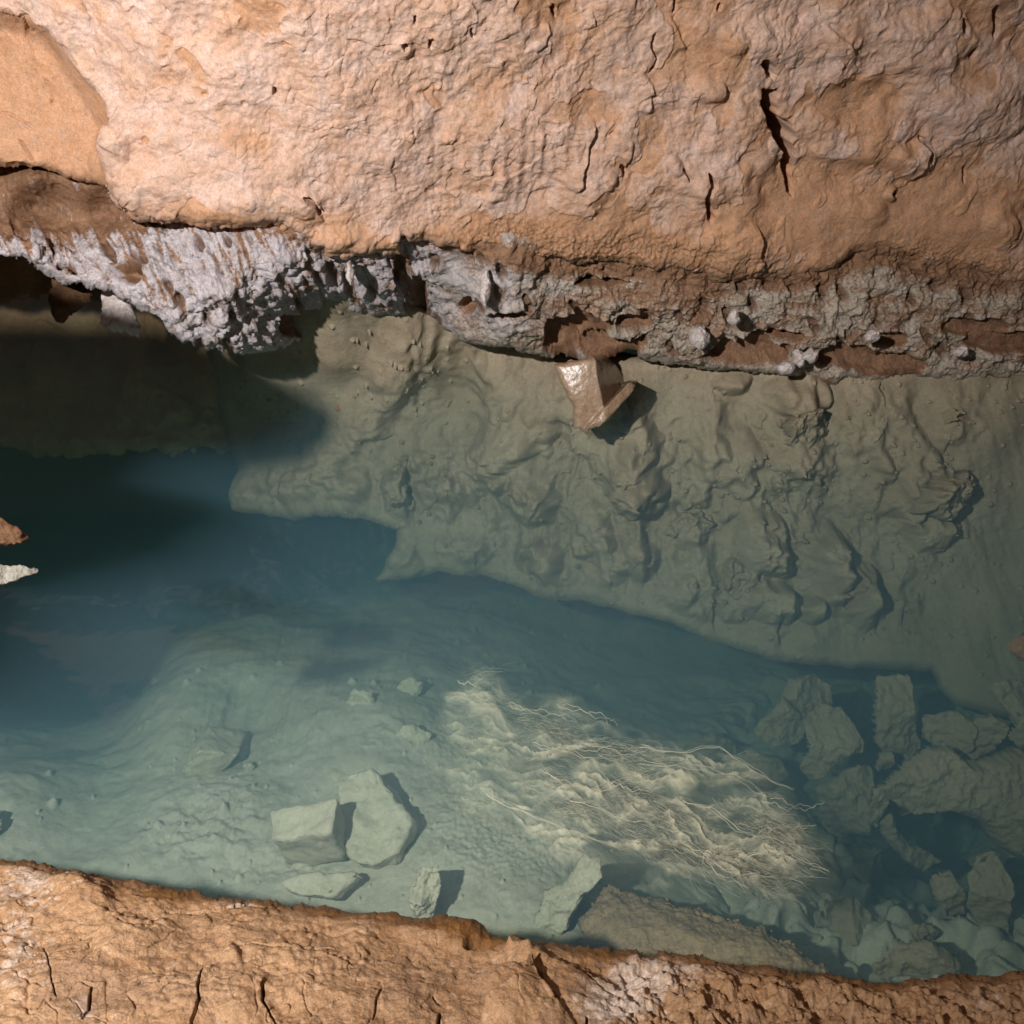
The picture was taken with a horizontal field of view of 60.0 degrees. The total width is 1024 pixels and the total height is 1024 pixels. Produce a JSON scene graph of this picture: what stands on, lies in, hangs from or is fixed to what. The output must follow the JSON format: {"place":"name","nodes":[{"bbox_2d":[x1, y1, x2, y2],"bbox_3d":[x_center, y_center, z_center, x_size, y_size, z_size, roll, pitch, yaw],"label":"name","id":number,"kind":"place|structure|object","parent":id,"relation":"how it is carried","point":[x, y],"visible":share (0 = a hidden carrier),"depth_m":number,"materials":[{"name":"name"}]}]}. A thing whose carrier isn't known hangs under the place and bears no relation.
{"place":"outdoors","nodes":[
{"label":"outdoors","id":0,"kind":"place"},
{"bbox_2d":[0,517,29,545],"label":"rock spur","id":1,"kind":"structure","parent":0,"point":[10,534],"depth_m":1.10,"materials":[{"name":"brown stone"}]},
{"bbox_2d":[0,564,37,585],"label":"rock spur","id":2,"kind":"structure","parent":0,"point":[13,573],"depth_m":1.10,"materials":[{"name":"beige stone"}]},
{"bbox_2d":[0,255,230,459],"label":"alcove wall","id":3,"kind":"structure","parent":0,"point":[81,382],"depth_m":2.90,"materials":[{"name":"brown stone"}]},
{"bbox_2d":[0,446,1023,982],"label":"pool floor","id":4,"kind":"structure","parent":0,"point":[160,612],"depth_m":2.56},
{"bbox_2d":[182,727,245,774],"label":"floor stone","id":5,"kind":"object","parent":4,"relation":"on","point":[215,749],"visible":0.97,"depth_m":2.17,"materials":[{"name":"grey stone"}]},
{"bbox_2d":[243,761,254,770],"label":"floor stone","id":6,"kind":"object","parent":4,"relation":"on","point":[247,766],"visible":0.98,"depth_m":2.18,"materials":[{"name":"grey stone"}]},
{"bbox_2d":[270,798,346,865],"bbox_3d":[-0.426,0.677,1.853,0.165,0.208,0.114,0,38,0],"label":"floor stone","id":7,"kind":"object","parent":4,"relation":"on","point":[312,835],"visible":0.98,"depth_m":1.81,"materials":[{"name":"grey stone"}]},
{"bbox_2d":[280,871,362,899],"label":"floor stone","id":8,"kind":"object","parent":4,"relation":"on","point":[331,886],"visible":1,"depth_m":1.76,"materials":[{"name":"grey stone"}]},
{"bbox_2d":[330,752,348,786],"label":"floor stone","id":9,"kind":"object","parent":4,"relation":"on","point":[336,775],"visible":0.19,"depth_m":2.12,"materials":[{"name":"grey stone"}]},
{"bbox_2d":[345,688,374,705],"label":"floor stone","id":10,"kind":"object","parent":4,"relation":"on","point":[357,696],"visible":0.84,"depth_m":2.36,"materials":[{"name":"grey stone"}]},
{"bbox_2d":[338,768,417,868],"bbox_3d":[-0.303,0.657,1.911,0.164,0.068,0.242,-20,42,-24],"label":"floor stone","id":11,"kind":"object","parent":4,"relation":"on","point":[381,827],"visible":0.95,"depth_m":1.88,"materials":[{"name":"grey stone"}]},
{"bbox_2d":[397,677,423,695],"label":"floor stone","id":12,"kind":"object","parent":4,"relation":"on","point":[412,686],"visible":0.81,"depth_m":2.48,"materials":[{"name":"grey stone"}]},
{"bbox_2d":[396,723,431,746],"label":"floor stone","id":13,"kind":"object","parent":4,"relation":"on","point":[417,735],"visible":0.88,"depth_m":2.23,"materials":[{"name":"grey stone"}]},
{"bbox_2d":[408,866,440,918],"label":"floor stone","id":14,"kind":"object","parent":4,"relation":"on","point":[425,889],"visible":0.94,"depth_m":1.67,"materials":[{"name":"grey stone"}]},
{"bbox_2d":[533,855,602,935],"bbox_3d":[0.102,0.763,1.737,0.182,0.210,0.095,-30,47,-33],"label":"floor stone","id":15,"kind":"object","parent":4,"relation":"on","point":[558,908],"visible":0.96,"depth_m":1.69,"materials":[{"name":"grey stone"}]},
{"bbox_2d":[206,296,1023,717],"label":"pool ledge","id":16,"kind":"object","parent":4,"relation":"on","point":[506,472],"visible":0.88,"depth_m":2.50,"materials":[{"name":"beige stone"}]},
{"bbox_2d":[388,464,410,508],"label":"ledge rock","id":17,"kind":"object","parent":16,"relation":"on","point":[399,501],"visible":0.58,"depth_m":2.62,"materials":[{"name":"grey stone"}]},
{"bbox_2d":[554,354,635,434],"bbox_3d":[0.225,-0.337,2.375,0.209,0.292,0.453,5,38,6],"label":"wet stone","id":18,"kind":"object","parent":16,"relation":"on","point":[598,389],"visible":1,"depth_m":2.21,"materials":[{"name":"brown stone"}]},
{"bbox_2d":[664,511,714,537],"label":"ledge rock","id":19,"kind":"object","parent":16,"relation":"on","point":[689,520],"visible":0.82,"depth_m":2.50,"materials":[{"name":"grey stone"}]},
{"bbox_2d":[780,408,828,450],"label":"ledge rock","id":20,"kind":"object","parent":16,"relation":"on","point":[808,429],"visible":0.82,"depth_m":2.37,"materials":[{"name":"beige stone"}]},
{"bbox_2d":[909,469,977,522],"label":"ledge rock","id":21,"kind":"object","parent":16,"relation":"on","point":[945,498],"visible":0.98,"depth_m":2.37,"materials":[{"name":"grey stone"}]},
{"bbox_2d":[941,408,959,423],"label":"ledge rock","id":22,"kind":"object","parent":16,"relation":"on","point":[949,415],"visible":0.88,"depth_m":2.39,"materials":[{"name":"beige stone"}]},
{"bbox_2d":[578,883,830,974],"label":"brown slab","id":23,"kind":"structure","parent":4,"relation":"on","point":[614,917],"depth_m":1.61,"materials":[{"name":"brown stone"}]},
{"bbox_2d":[684,730,736,765],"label":"sunken boulder","id":24,"kind":"object","parent":4,"relation":"on","point":[711,748],"visible":0.96,"depth_m":2.62,"materials":[{"name":"grey stone"}]},
{"bbox_2d":[732,750,788,788],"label":"sunken boulder","id":25,"kind":"object","parent":4,"relation":"on","point":[753,768],"visible":1,"depth_m":2.49,"materials":[{"name":"grey stone"}]},
{"bbox_2d":[753,696,806,748],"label":"sunken boulder","id":26,"kind":"object","parent":4,"relation":"on","point":[781,724],"visible":0.94,"depth_m":2.43,"materials":[{"name":"grey stone"}]},
{"bbox_2d":[780,673,832,717],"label":"sunken boulder","id":27,"kind":"object","parent":4,"relation":"on","point":[805,695],"visible":0.84,"depth_m":2.45,"materials":[{"name":"grey stone"}]},
{"bbox_2d":[800,703,863,779],"bbox_3d":[0.852,0.625,2.393,0.161,0.259,0.232,10,39,13],"label":"sunken boulder","id":28,"kind":"object","parent":4,"relation":"on","point":[833,737],"visible":1,"depth_m":2.31,"materials":[{"name":"grey stone"}]},
{"bbox_2d":[811,764,874,835],"bbox_3d":[0.877,0.753,2.361,0.165,0.274,0.224,15,41,19],"label":"sunken boulder","id":29,"kind":"object","parent":4,"relation":"on","point":[845,798],"visible":0.98,"depth_m":2.27,"materials":[{"name":"grey stone"}]},
{"bbox_2d":[824,895,872,946],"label":"sunken boulder","id":30,"kind":"object","parent":4,"relation":"on","point":[849,919],"visible":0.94,"depth_m":1.91,"materials":[{"name":"grey stone"}]},
{"bbox_2d":[852,847,881,883],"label":"sunken boulder","id":31,"kind":"object","parent":4,"relation":"on","point":[867,866],"visible":0.98,"depth_m":2.11,"materials":[{"name":"grey stone"}]},
{"bbox_2d":[874,750,895,770],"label":"sunken boulder","id":32,"kind":"object","parent":4,"relation":"on","point":[886,760],"visible":1,"depth_m":2.27,"materials":[{"name":"grey stone"}]},
{"bbox_2d":[871,672,920,760],"bbox_3d":[1.052,0.561,2.437,0.179,0.290,0.230,0,38,0],"label":"sunken boulder","id":33,"kind":"object","parent":4,"relation":"on","point":[894,719],"visible":0.97,"depth_m":2.36,"materials":[{"name":"grey stone"}]},
{"bbox_2d":[878,811,940,871],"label":"sunken boulder","id":34,"kind":"object","parent":4,"relation":"on","point":[919,858],"visible":0.99,"depth_m":2.17,"materials":[{"name":"grey stone"}]},
{"bbox_2d":[871,938,961,980],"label":"sunken boulder","id":35,"kind":"object","parent":4,"relation":"on","point":[929,958],"visible":0.65,"depth_m":1.70,"materials":[{"name":"grey stone"}]},
{"bbox_2d":[907,922,938,939],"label":"sunken boulder","id":36,"kind":"object","parent":4,"relation":"on","point":[924,930],"visible":0.94,"depth_m":1.87,"materials":[{"name":"grey stone"}]},
{"bbox_2d":[865,745,1023,857],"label":"sunken boulder","id":37,"kind":"object","parent":4,"relation":"on","point":[985,793],"visible":1,"depth_m":2.08,"materials":[{"name":"grey stone"}]},
{"bbox_2d":[928,869,965,916],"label":"sunken boulder","id":38,"kind":"object","parent":4,"relation":"on","point":[948,891],"visible":1,"depth_m":1.95,"materials":[{"name":"grey stone"}]},
{"bbox_2d":[922,709,977,753],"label":"sunken boulder","id":39,"kind":"object","parent":4,"relation":"on","point":[956,731],"visible":0.94,"depth_m":2.24,"materials":[{"name":"grey stone"}]},
{"bbox_2d":[970,849,994,866],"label":"sunken boulder","id":40,"kind":"object","parent":4,"relation":"on","point":[982,857],"visible":0.79,"depth_m":1.96,"materials":[{"name":"grey stone"}]},
{"bbox_2d":[960,713,1009,759],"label":"sunken boulder","id":41,"kind":"object","parent":4,"relation":"on","point":[992,732],"visible":0.89,"depth_m":2.21,"materials":[{"name":"grey stone"}]},
{"bbox_2d":[965,854,1014,934],"bbox_3d":[1.087,0.867,2.001,0.198,0.251,0.123,-30,47,-32],"label":"sunken boulder","id":42,"kind":"object","parent":4,"relation":"on","point":[991,893],"visible":0.98,"depth_m":1.93,"materials":[{"name":"grey stone"}]},
{"bbox_2d":[989,677,1023,724],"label":"sunken boulder","id":43,"kind":"object","parent":4,"relation":"on","point":[1009,693],"visible":0.95,"depth_m":2.29,"materials":[{"name":"grey stone"}]},
{"bbox_2d":[1006,632,1023,660],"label":"dark rock","id":44,"kind":"object","parent":4,"relation":"on","point":[1015,646],"visible":1,"depth_m":2.08,"materials":[{"name":"brown stone"}]},
{"bbox_2d":[1007,711,1023,751],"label":"sunken boulder","id":45,"kind":"object","parent":4,"relation":"on","point":[1016,735],"visible":0.97,"depth_m":2.17,"materials":[{"name":"grey stone"}]},
{"bbox_2d":[0,0,1023,282],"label":"cave wall","id":46,"kind":"structure","parent":0,"point":[724,140],"depth_m":1.78,"materials":[{"name":"stone"}]},
{"bbox_2d":[0,165,1023,385],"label":"calcite crust","id":47,"kind":"object","parent":46,"relation":"attached to","point":[882,312],"visible":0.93,"depth_m":2.15},
{"bbox_2d":[48,278,93,322],"bbox_3d":[-0.997,-0.497,2.008,0.108,0.119,0.129,0,38,0],"label":"brown nub","id":48,"kind":"object","parent":47,"relation":"hanging from","point":[65,301],"visible":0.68,"depth_m":1.98},
{"bbox_2d":[100,289,140,337],"bbox_3d":[-0.870,-0.463,1.975,0.100,0.125,0.131,0,38,0],"label":"calcite nub","id":49,"kind":"object","parent":47,"relation":"hanging from","point":[116,315],"visible":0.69,"depth_m":1.95},
{"bbox_2d":[0,859,1023,1023],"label":"rock bank","id":50,"kind":"object","parent":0,"point":[79,947],"visible":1,"depth_m":1.03,"materials":[{"name":"brown stone"}]},
{"bbox_2d":[623,349,637,354],"label":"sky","id":51,"kind":"structure","parent":0,"point":[631,351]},
{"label":"pool water","id":52,"kind":"structure","parent":0,"visible":0},
{"bbox_2d":[448,689,797,886],"bbox_3d":[0.134,0.499,1.775,1.065,0.440,0.636,25,44,28],"label":"root mat","id":53,"kind":"object","parent":52,"relation":"in","point":[682,776],"visible":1,"depth_m":1.68,"materials":[{"name":"beige plant"}]}
]}

